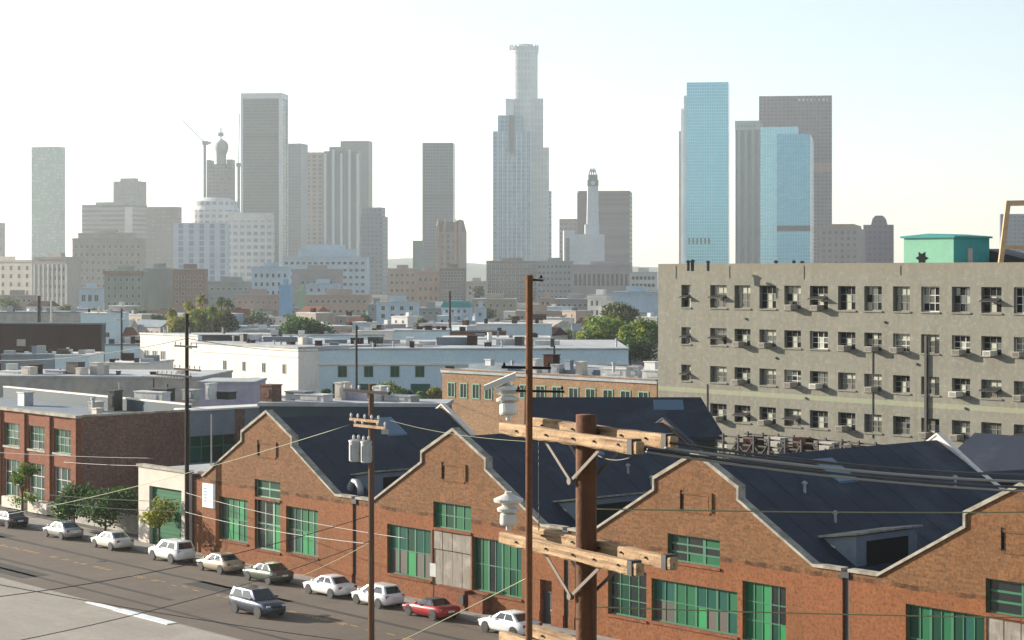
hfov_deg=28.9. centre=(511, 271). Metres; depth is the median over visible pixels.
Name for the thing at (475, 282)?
cream block
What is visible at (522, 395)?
window
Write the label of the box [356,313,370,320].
hazy tree
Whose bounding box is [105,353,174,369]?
cream low building
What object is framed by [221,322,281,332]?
white roofed store
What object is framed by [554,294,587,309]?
grey terrace
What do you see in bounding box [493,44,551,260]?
tall crowned tower
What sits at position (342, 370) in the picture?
window
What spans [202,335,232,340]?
roof unit
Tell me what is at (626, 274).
window
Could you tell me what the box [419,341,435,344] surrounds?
roof unit
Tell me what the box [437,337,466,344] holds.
roof unit
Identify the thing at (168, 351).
white annex
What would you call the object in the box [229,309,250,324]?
house
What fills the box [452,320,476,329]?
house
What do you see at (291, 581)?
kerb
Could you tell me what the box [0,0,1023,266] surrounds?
sky
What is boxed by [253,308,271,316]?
house
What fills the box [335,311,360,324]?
house
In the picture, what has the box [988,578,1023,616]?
window
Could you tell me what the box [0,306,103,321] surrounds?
slate roofed shed
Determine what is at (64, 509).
street tree
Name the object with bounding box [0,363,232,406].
grey shed
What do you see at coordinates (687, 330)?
window
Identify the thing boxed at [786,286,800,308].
window
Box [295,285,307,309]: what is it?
green building
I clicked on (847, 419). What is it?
window
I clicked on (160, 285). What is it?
grey sage block
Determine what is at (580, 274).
window
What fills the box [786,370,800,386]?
window
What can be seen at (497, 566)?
window
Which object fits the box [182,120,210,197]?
tower crane
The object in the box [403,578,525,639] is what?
power line
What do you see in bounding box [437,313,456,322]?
house
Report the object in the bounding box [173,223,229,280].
apartment tower
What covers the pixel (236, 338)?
roof unit
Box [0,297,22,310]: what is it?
hazy tree
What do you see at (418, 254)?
office tower
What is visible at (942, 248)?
roof penthouse
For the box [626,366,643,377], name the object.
roof unit
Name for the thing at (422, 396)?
green bush
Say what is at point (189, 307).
palm tree
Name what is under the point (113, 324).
pale workshop
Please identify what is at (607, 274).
window
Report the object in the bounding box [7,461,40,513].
street tree
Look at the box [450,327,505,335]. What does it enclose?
brown eave shed
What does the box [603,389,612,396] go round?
window
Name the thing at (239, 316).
house
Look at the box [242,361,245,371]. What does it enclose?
window
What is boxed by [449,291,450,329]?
thin pole
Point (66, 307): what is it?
hazy tree
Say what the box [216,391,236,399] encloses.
roof unit
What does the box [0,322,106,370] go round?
brown building
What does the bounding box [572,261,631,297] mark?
mauve block
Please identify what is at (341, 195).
office tower
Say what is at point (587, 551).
timber pole
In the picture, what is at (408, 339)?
roof unit
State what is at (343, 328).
house
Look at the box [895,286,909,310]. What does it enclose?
window
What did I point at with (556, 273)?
grey block
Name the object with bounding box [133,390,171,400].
roof unit
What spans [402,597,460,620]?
parked car
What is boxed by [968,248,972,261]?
door
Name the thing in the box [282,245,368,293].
terraced block
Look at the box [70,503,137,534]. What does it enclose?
yard wall
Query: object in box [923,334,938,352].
window
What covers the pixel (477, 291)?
hazy tree
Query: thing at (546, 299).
pink white house
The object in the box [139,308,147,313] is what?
garden tree
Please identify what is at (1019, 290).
window
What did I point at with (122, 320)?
thin pole
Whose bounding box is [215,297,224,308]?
palm tree
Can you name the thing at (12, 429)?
window
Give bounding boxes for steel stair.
[719,431,881,458]
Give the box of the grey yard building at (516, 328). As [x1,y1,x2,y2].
[476,318,551,338]
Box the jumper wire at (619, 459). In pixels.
[598,447,646,460]
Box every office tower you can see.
[0,223,4,255]
[31,147,64,259]
[82,202,146,267]
[113,178,146,204]
[147,207,181,267]
[241,93,287,266]
[288,143,307,256]
[308,152,323,244]
[324,147,359,256]
[340,141,371,215]
[360,216,387,294]
[362,207,384,216]
[413,241,423,270]
[422,143,454,270]
[577,191,631,264]
[679,82,729,263]
[735,121,761,263]
[759,95,831,262]
[760,127,797,262]
[777,134,813,262]
[999,214,1023,252]
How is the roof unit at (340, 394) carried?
on the flat roofed workshop at (283, 408)
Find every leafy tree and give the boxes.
[574,313,628,340]
[599,301,640,339]
[613,335,657,365]
[616,316,657,365]
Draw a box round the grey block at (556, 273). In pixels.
[536,258,572,302]
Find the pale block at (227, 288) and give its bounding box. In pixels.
[208,277,251,310]
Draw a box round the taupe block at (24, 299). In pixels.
[0,290,35,310]
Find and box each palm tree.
[164,308,177,317]
[183,301,194,311]
[189,311,201,332]
[196,294,207,306]
[205,305,218,332]
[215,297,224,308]
[222,299,236,332]
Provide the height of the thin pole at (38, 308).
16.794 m
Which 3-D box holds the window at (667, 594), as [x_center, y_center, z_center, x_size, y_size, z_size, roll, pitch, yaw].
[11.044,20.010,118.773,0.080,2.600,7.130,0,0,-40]
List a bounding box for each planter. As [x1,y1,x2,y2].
[1,495,28,509]
[28,500,55,514]
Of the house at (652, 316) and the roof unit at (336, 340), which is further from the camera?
the house at (652, 316)
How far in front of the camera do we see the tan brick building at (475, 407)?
239.37 m
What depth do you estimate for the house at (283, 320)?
729.68 m
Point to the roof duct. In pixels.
(353, 482)
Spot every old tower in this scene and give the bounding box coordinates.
[436,219,466,280]
[819,224,864,262]
[863,216,893,262]
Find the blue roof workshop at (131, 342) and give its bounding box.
[104,336,139,361]
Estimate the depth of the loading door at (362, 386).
368.93 m
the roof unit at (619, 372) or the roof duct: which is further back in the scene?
the roof unit at (619, 372)
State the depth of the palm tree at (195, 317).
539.21 m
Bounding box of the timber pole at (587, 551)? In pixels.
[484,372,677,639]
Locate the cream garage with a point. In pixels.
(169, 488)
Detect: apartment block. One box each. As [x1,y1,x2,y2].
[0,256,33,294]
[33,253,80,310]
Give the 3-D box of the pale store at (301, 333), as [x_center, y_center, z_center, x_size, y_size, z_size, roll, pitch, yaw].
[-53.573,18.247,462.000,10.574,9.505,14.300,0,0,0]
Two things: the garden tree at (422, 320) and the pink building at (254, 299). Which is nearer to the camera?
the garden tree at (422, 320)
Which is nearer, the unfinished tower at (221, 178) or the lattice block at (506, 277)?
the lattice block at (506, 277)
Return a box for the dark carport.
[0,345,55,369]
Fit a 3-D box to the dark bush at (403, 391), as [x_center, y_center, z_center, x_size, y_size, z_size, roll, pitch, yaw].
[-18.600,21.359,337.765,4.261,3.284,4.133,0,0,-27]
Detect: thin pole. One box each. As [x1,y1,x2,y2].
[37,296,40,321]
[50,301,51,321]
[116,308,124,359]
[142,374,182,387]
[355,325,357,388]
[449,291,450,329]
[546,346,559,353]
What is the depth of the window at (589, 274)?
1402.90 m
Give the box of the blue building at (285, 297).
[278,279,291,316]
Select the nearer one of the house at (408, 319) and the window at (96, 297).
the house at (408, 319)
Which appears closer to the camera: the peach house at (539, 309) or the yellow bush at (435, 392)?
the yellow bush at (435, 392)
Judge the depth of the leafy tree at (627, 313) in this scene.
558.96 m
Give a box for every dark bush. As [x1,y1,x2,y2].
[321,388,331,393]
[392,388,414,394]
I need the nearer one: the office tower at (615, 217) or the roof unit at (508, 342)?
the roof unit at (508, 342)
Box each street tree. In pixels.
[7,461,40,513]
[48,480,97,521]
[71,486,137,530]
[137,496,179,542]
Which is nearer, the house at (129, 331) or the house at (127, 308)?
the house at (129, 331)
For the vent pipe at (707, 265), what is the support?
on the loft building at (885, 353)
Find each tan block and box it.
[387,265,417,301]
[416,267,439,306]
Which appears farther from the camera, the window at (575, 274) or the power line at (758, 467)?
the window at (575, 274)
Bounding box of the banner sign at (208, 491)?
[202,483,215,508]
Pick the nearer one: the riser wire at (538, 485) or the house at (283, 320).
the riser wire at (538, 485)
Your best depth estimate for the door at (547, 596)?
129.03 m
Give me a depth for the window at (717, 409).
193.84 m
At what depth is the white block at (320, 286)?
980.00 m
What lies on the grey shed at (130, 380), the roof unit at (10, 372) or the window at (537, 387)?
the roof unit at (10, 372)
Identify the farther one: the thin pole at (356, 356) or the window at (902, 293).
the thin pole at (356, 356)
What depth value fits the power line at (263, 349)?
201.61 m
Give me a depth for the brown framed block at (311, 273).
1200.47 m
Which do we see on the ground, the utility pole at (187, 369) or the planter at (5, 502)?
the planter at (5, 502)
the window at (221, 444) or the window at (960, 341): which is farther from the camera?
the window at (221, 444)
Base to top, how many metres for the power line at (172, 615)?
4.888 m
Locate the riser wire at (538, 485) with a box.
[538,442,538,529]
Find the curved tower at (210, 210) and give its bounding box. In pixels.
[188,197,240,222]
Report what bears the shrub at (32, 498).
in the planter at (41, 510)
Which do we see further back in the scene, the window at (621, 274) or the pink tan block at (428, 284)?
the window at (621, 274)
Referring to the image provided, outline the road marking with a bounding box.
[1,545,413,639]
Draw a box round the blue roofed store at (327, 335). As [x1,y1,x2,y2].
[167,328,384,340]
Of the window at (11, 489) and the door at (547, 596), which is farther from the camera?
the window at (11, 489)
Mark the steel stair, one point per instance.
(768, 447)
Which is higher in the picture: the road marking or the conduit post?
the conduit post
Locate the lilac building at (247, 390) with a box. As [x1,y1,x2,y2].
[198,378,266,406]
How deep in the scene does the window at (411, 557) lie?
140.17 m
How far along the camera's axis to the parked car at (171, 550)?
156.63 m
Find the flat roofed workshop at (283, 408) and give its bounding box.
[257,398,453,416]
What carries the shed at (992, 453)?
on the ground
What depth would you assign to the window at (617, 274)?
1400.85 m
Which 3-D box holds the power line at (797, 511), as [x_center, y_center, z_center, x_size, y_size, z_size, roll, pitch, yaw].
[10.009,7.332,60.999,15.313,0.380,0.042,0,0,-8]
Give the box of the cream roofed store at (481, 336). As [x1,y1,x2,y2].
[442,331,550,339]
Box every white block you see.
[251,262,291,293]
[305,279,340,293]
[629,268,657,290]
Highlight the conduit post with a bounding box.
[210,414,211,465]
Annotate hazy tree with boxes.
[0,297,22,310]
[56,304,77,310]
[150,314,168,319]
[242,309,274,324]
[282,313,295,319]
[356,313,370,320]
[471,286,485,297]
[485,306,496,318]
[565,329,571,339]
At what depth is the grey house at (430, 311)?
800.00 m
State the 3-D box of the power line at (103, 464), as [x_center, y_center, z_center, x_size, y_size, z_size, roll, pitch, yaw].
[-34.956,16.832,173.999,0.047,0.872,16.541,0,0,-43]
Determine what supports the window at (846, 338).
in the loft building at (885, 353)
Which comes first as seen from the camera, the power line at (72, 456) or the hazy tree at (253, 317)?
the power line at (72, 456)
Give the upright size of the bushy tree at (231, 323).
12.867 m
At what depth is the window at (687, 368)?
197.09 m
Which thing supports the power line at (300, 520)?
attached to the utility pole at (187, 369)
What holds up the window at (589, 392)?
in the tan brick building at (475, 407)
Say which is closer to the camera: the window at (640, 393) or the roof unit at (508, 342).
the window at (640, 393)
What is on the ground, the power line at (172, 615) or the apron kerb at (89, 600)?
the apron kerb at (89, 600)
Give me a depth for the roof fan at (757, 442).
166.50 m
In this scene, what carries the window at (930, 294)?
in the loft building at (885, 353)
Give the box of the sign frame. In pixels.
[998,200,1023,261]
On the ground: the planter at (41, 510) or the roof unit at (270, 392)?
the planter at (41, 510)
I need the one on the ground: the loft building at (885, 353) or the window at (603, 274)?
the loft building at (885, 353)
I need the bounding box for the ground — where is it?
[0,281,657,537]
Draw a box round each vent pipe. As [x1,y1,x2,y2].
[686,260,689,270]
[690,259,694,270]
[705,261,709,270]
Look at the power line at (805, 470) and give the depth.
27.01 m
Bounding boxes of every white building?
[191,334,418,394]
[315,338,628,395]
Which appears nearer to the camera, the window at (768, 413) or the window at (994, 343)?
the window at (994, 343)
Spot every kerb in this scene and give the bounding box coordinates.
[0,577,240,639]
[20,524,478,621]
[85,601,176,624]
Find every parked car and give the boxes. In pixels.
[0,510,28,527]
[43,520,83,539]
[91,530,133,550]
[148,538,195,563]
[196,552,244,574]
[243,561,293,584]
[303,574,356,598]
[351,582,404,608]
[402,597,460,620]
[478,609,541,634]
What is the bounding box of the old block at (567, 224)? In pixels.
[559,219,576,260]
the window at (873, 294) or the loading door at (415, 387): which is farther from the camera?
the loading door at (415, 387)
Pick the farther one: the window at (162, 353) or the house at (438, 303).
the house at (438, 303)
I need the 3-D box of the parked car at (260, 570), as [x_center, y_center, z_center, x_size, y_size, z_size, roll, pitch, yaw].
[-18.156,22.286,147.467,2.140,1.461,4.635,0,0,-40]
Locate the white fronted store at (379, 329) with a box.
[358,324,394,338]
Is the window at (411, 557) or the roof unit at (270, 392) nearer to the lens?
the window at (411, 557)
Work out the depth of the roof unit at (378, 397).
189.45 m
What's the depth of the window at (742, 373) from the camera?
191.44 m
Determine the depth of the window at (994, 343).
169.49 m
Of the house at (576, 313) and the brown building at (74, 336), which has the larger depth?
the house at (576, 313)
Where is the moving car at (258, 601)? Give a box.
[229,584,285,618]
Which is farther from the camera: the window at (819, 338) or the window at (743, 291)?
the window at (743, 291)
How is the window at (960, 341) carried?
in the loft building at (885, 353)
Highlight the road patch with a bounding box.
[0,533,464,639]
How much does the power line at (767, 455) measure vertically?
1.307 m
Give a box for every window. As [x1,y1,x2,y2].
[6,422,18,446]
[6,459,18,495]
[30,425,43,449]
[30,462,43,500]
[56,429,70,453]
[56,466,70,502]
[81,295,85,301]
[94,295,98,301]
[160,350,164,358]
[190,434,234,462]
[221,496,247,542]
[223,360,226,369]
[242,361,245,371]
[257,479,279,499]
[257,499,279,551]
[262,362,265,372]
[282,364,285,373]
[288,506,317,556]
[338,366,346,376]
[364,366,372,376]
[390,366,398,376]
[390,524,430,579]
[415,366,423,376]
[436,502,470,531]
[447,382,454,397]
[460,383,466,398]
[472,383,479,398]
[474,537,521,598]
[484,384,491,399]
[519,384,525,398]
[535,385,544,396]
[552,386,561,396]
[568,387,578,396]
[574,273,576,285]
[579,273,581,285]
[583,273,585,285]
[585,388,595,396]
[588,273,590,285]
[592,273,595,285]
[597,273,599,285]
[602,273,604,285]
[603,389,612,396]
[606,273,608,285]
[611,273,613,285]
[611,571,645,619]
[616,273,618,285]
[620,273,622,285]
[620,390,630,396]
[625,273,627,285]
[638,391,648,396]
[654,578,736,635]
[670,534,719,567]
[678,285,690,306]
[678,327,690,343]
[678,365,690,380]
[707,285,726,307]
[707,328,726,344]
[712,366,726,382]
[712,403,726,420]
[715,440,726,458]
[731,405,749,422]
[737,285,749,307]
[737,329,749,345]
[737,367,749,383]
[745,581,785,639]
[762,285,775,308]
[762,329,775,346]
[762,368,775,385]
[762,407,775,424]
[782,408,800,426]
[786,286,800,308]
[786,330,800,347]
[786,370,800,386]
[807,286,827,309]
[812,331,827,348]
[812,371,827,388]
[812,410,827,428]
[840,286,854,309]
[840,332,854,349]
[840,372,854,389]
[840,412,854,430]
[866,286,881,310]
[866,333,881,350]
[866,374,881,391]
[866,414,881,432]
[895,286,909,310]
[895,333,909,351]
[895,375,909,392]
[895,416,909,434]
[908,604,983,639]
[923,287,938,311]
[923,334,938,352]
[923,376,938,394]
[923,418,938,434]
[954,287,969,312]
[954,335,969,354]
[954,378,969,396]
[954,420,969,439]
[978,287,1001,312]
[979,379,1001,398]
[983,336,1001,355]
[983,422,1001,434]
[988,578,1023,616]
[1013,424,1023,435]
[1016,287,1023,313]
[1016,337,1023,351]
[1016,381,1023,394]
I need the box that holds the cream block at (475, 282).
[466,278,487,302]
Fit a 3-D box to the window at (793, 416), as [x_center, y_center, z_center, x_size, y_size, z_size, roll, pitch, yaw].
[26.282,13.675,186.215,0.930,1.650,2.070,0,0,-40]
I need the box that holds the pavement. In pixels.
[0,510,618,639]
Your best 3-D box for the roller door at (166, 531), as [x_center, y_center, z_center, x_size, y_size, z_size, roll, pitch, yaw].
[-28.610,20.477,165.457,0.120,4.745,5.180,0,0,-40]
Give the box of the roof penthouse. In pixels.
[900,234,992,262]
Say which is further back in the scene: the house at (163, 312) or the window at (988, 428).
the house at (163, 312)
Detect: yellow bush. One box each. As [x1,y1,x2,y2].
[376,380,401,393]
[426,386,441,398]
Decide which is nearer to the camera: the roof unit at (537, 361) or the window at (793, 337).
the window at (793, 337)
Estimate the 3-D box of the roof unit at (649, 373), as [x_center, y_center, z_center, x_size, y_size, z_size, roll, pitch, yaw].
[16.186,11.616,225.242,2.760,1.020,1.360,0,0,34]
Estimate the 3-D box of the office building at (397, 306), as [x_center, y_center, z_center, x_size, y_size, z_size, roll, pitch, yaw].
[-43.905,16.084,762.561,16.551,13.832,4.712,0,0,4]
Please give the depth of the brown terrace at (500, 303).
930.30 m
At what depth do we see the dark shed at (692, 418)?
171.83 m
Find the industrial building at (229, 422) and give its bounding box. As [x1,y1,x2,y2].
[174,404,258,464]
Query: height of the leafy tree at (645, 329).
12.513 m
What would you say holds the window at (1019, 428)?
in the loft building at (885, 353)
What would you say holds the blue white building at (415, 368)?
on the ground
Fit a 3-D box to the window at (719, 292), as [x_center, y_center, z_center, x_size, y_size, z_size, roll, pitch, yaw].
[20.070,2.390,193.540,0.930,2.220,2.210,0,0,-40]
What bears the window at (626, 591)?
in the brick warehouse at (766, 561)
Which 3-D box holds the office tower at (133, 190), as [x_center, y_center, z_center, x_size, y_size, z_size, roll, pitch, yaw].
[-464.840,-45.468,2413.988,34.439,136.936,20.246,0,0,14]
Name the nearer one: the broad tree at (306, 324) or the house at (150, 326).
the broad tree at (306, 324)
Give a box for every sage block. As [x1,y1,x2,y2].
[103,266,147,311]
[143,263,176,310]
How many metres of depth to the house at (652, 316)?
709.15 m
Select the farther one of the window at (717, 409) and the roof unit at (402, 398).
the window at (717, 409)
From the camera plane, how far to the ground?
193.12 m
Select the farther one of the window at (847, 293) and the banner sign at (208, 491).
the window at (847, 293)
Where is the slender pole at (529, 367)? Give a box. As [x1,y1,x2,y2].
[501,275,564,639]
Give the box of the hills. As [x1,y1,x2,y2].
[388,258,657,280]
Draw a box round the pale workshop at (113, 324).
[80,307,128,343]
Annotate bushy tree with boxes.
[165,315,192,332]
[181,306,226,332]
[210,308,240,332]
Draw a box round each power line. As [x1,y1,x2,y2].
[0,339,182,360]
[0,425,347,515]
[0,452,153,458]
[0,515,368,596]
[0,584,339,639]
[22,541,369,639]
[30,493,185,501]
[39,501,178,511]
[66,462,135,465]
[186,512,366,543]
[188,493,408,538]
[189,338,358,351]
[301,543,367,575]
[390,420,525,441]
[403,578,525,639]
[597,508,1023,512]
[597,606,1023,617]
[646,451,1023,491]
[647,448,1023,488]
[648,446,1023,473]
[665,446,1023,482]
[669,442,1023,475]
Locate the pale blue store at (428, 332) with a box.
[392,325,449,339]
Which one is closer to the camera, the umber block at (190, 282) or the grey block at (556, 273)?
the umber block at (190, 282)
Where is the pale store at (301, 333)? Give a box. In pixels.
[262,330,307,339]
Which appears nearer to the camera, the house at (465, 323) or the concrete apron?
the concrete apron
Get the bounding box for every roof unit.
[0,370,20,373]
[21,366,37,374]
[29,364,42,373]
[44,370,65,373]
[66,361,85,374]
[76,367,88,374]
[87,401,104,411]
[89,362,104,374]
[105,364,108,373]
[107,390,123,410]
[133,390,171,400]
[150,387,175,400]
[181,389,202,400]
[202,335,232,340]
[204,383,217,399]
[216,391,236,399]
[230,336,239,340]
[247,334,261,340]
[259,384,282,401]
[263,336,297,341]
[284,390,314,400]
[294,393,333,401]
[307,337,312,343]
[325,339,347,342]
[334,382,351,399]
[346,392,366,400]
[350,338,363,343]
[367,337,383,343]
[374,385,390,400]
[383,339,399,342]
[383,394,420,401]
[406,337,413,345]
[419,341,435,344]
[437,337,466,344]
[467,335,477,344]
[487,332,491,341]
[496,339,514,344]
[515,336,524,345]
[533,358,542,372]
[534,340,559,344]
[550,364,564,373]
[575,361,588,374]
[599,368,625,376]
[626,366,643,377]
[641,369,657,378]
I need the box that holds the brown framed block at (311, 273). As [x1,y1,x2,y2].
[291,265,342,306]
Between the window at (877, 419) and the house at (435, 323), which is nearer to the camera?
the window at (877, 419)
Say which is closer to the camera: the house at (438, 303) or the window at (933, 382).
the window at (933, 382)
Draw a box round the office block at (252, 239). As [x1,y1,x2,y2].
[228,213,274,280]
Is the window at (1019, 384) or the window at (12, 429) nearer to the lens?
the window at (1019, 384)
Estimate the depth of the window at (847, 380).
181.70 m
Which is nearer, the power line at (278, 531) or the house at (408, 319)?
the power line at (278, 531)
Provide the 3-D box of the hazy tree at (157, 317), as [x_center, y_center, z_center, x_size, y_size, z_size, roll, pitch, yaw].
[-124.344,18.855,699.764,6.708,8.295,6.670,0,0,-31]
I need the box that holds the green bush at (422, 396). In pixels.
[415,391,426,398]
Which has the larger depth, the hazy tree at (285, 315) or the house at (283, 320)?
the hazy tree at (285, 315)
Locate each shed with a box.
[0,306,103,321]
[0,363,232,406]
[54,347,104,368]
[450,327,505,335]
[524,397,724,456]
[958,433,1023,488]
[989,249,1023,261]
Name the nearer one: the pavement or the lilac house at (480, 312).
the pavement
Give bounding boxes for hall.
[78,283,103,309]
[613,286,657,315]
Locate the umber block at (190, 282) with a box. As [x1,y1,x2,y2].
[172,264,207,312]
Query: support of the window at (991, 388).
in the loft building at (885, 353)
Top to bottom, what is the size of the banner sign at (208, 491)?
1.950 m
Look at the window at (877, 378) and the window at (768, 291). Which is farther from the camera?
the window at (768, 291)
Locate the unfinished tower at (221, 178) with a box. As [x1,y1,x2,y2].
[207,127,234,200]
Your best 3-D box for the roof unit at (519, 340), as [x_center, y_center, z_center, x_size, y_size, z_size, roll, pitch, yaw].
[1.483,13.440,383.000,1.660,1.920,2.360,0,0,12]
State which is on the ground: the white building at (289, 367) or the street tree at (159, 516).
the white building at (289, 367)
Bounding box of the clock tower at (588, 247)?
[563,168,604,263]
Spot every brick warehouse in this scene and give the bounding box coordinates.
[194,403,475,583]
[355,417,709,627]
[567,432,1004,639]
[847,483,1023,639]
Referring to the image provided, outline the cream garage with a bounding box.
[136,463,213,544]
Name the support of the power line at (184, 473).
attached to the utility pole at (360, 450)
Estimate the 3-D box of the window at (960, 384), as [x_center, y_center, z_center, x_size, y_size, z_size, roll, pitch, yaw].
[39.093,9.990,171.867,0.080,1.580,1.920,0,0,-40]
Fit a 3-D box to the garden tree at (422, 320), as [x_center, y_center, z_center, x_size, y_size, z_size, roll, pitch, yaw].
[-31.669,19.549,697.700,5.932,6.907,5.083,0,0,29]
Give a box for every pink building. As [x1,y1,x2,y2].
[234,289,278,316]
[305,289,371,324]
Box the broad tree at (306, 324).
[268,315,338,333]
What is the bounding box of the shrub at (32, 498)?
[8,489,41,507]
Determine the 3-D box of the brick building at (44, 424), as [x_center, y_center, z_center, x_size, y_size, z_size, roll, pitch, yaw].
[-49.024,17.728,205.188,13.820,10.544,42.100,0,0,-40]
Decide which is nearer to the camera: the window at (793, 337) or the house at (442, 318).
the window at (793, 337)
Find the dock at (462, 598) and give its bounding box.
[434,584,489,613]
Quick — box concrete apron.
[0,579,232,639]
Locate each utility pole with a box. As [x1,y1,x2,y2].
[156,314,200,539]
[343,384,389,639]
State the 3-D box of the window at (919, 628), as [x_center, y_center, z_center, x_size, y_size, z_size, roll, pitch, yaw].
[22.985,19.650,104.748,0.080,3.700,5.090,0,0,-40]
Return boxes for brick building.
[0,386,191,513]
[440,354,657,434]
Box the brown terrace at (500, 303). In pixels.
[472,294,516,320]
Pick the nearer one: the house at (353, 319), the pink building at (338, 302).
the house at (353, 319)
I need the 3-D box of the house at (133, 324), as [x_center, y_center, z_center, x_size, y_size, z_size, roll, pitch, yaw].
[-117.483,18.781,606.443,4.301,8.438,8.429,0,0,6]
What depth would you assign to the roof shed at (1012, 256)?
194.28 m
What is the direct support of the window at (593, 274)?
in the mauve block at (610, 277)
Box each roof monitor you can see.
[350,468,410,496]
[553,491,647,524]
[818,524,922,566]
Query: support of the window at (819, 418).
in the loft building at (885, 353)
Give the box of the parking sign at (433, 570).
[430,562,435,596]
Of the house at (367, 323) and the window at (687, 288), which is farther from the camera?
the house at (367, 323)
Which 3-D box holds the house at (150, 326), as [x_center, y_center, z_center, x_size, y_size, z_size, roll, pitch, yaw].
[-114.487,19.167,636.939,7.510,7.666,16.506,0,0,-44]
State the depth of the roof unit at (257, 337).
394.92 m
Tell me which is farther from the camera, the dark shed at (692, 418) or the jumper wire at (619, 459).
the dark shed at (692, 418)
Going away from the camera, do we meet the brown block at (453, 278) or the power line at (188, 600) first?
the power line at (188, 600)
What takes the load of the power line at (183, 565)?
attached to the utility pole at (360, 450)
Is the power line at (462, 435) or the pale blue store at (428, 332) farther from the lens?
the pale blue store at (428, 332)
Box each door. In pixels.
[152,487,180,543]
[358,384,376,395]
[411,384,429,395]
[543,590,551,623]
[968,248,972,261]
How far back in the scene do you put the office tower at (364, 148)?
2801.43 m
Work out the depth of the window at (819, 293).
183.98 m
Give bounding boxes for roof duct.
[347,478,363,495]
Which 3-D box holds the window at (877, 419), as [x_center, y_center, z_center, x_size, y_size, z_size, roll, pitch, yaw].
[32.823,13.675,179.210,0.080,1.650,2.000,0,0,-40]
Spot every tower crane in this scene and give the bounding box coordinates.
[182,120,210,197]
[236,114,240,209]
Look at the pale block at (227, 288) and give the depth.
1021.72 m
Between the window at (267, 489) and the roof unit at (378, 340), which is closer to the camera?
the window at (267, 489)
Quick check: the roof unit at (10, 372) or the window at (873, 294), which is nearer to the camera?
the window at (873, 294)
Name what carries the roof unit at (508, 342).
on the blue white building at (415, 368)
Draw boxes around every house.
[26,301,59,310]
[77,307,96,310]
[109,302,139,311]
[123,327,138,338]
[123,334,139,339]
[129,310,162,322]
[129,320,137,331]
[137,319,166,335]
[145,310,177,316]
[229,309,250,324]
[231,313,243,324]
[241,325,269,332]
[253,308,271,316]
[255,315,286,325]
[292,303,299,314]
[296,308,332,324]
[299,306,329,311]
[321,322,352,332]
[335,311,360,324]
[348,317,364,321]
[352,319,376,329]
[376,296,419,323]
[384,320,405,328]
[391,312,423,326]
[418,321,461,329]
[419,302,441,322]
[432,301,443,306]
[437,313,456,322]
[440,300,473,320]
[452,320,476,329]
[457,317,474,324]
[474,301,486,324]
[500,316,525,321]
[503,309,519,319]
[515,305,560,319]
[533,314,545,319]
[538,292,554,305]
[543,320,571,330]
[546,315,574,324]
[547,304,573,310]
[552,327,568,339]
[562,308,591,322]
[571,323,586,339]
[576,318,602,323]
[587,289,612,317]
[600,300,612,317]
[634,313,657,324]
[635,309,645,316]
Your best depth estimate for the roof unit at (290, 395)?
189.59 m
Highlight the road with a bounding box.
[0,524,537,639]
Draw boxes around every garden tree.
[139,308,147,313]
[413,318,427,326]
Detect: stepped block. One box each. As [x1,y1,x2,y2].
[72,235,145,287]
[78,230,135,237]
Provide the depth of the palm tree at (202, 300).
559.73 m
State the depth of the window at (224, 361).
385.41 m
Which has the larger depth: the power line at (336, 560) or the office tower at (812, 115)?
the office tower at (812, 115)
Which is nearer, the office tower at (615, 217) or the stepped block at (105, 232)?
the stepped block at (105, 232)
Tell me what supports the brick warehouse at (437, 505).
on the ground
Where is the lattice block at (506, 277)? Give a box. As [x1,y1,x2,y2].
[486,258,535,301]
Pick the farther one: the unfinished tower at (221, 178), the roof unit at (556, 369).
the unfinished tower at (221, 178)
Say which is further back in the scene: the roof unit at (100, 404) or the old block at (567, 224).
the old block at (567, 224)
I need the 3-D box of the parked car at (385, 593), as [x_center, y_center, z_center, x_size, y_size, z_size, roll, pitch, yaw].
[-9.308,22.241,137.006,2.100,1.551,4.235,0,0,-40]
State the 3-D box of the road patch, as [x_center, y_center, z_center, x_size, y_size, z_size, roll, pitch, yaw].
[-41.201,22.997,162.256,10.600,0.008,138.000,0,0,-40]
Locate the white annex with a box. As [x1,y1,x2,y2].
[139,325,225,368]
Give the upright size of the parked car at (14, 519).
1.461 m
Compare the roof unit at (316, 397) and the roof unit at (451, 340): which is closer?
the roof unit at (316, 397)
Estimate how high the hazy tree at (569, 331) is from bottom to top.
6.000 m
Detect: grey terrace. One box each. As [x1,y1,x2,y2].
[367,298,379,320]
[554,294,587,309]
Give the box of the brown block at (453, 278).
[439,264,465,300]
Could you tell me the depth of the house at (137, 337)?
505.60 m
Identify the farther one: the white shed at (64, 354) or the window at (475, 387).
the white shed at (64, 354)
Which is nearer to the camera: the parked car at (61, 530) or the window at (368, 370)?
the parked car at (61, 530)
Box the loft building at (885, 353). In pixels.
[658,262,1023,458]
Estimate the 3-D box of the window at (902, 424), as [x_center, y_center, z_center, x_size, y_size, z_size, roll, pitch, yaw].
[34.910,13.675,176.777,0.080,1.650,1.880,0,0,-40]
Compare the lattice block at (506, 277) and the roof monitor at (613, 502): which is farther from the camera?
the lattice block at (506, 277)
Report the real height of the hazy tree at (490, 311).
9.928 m

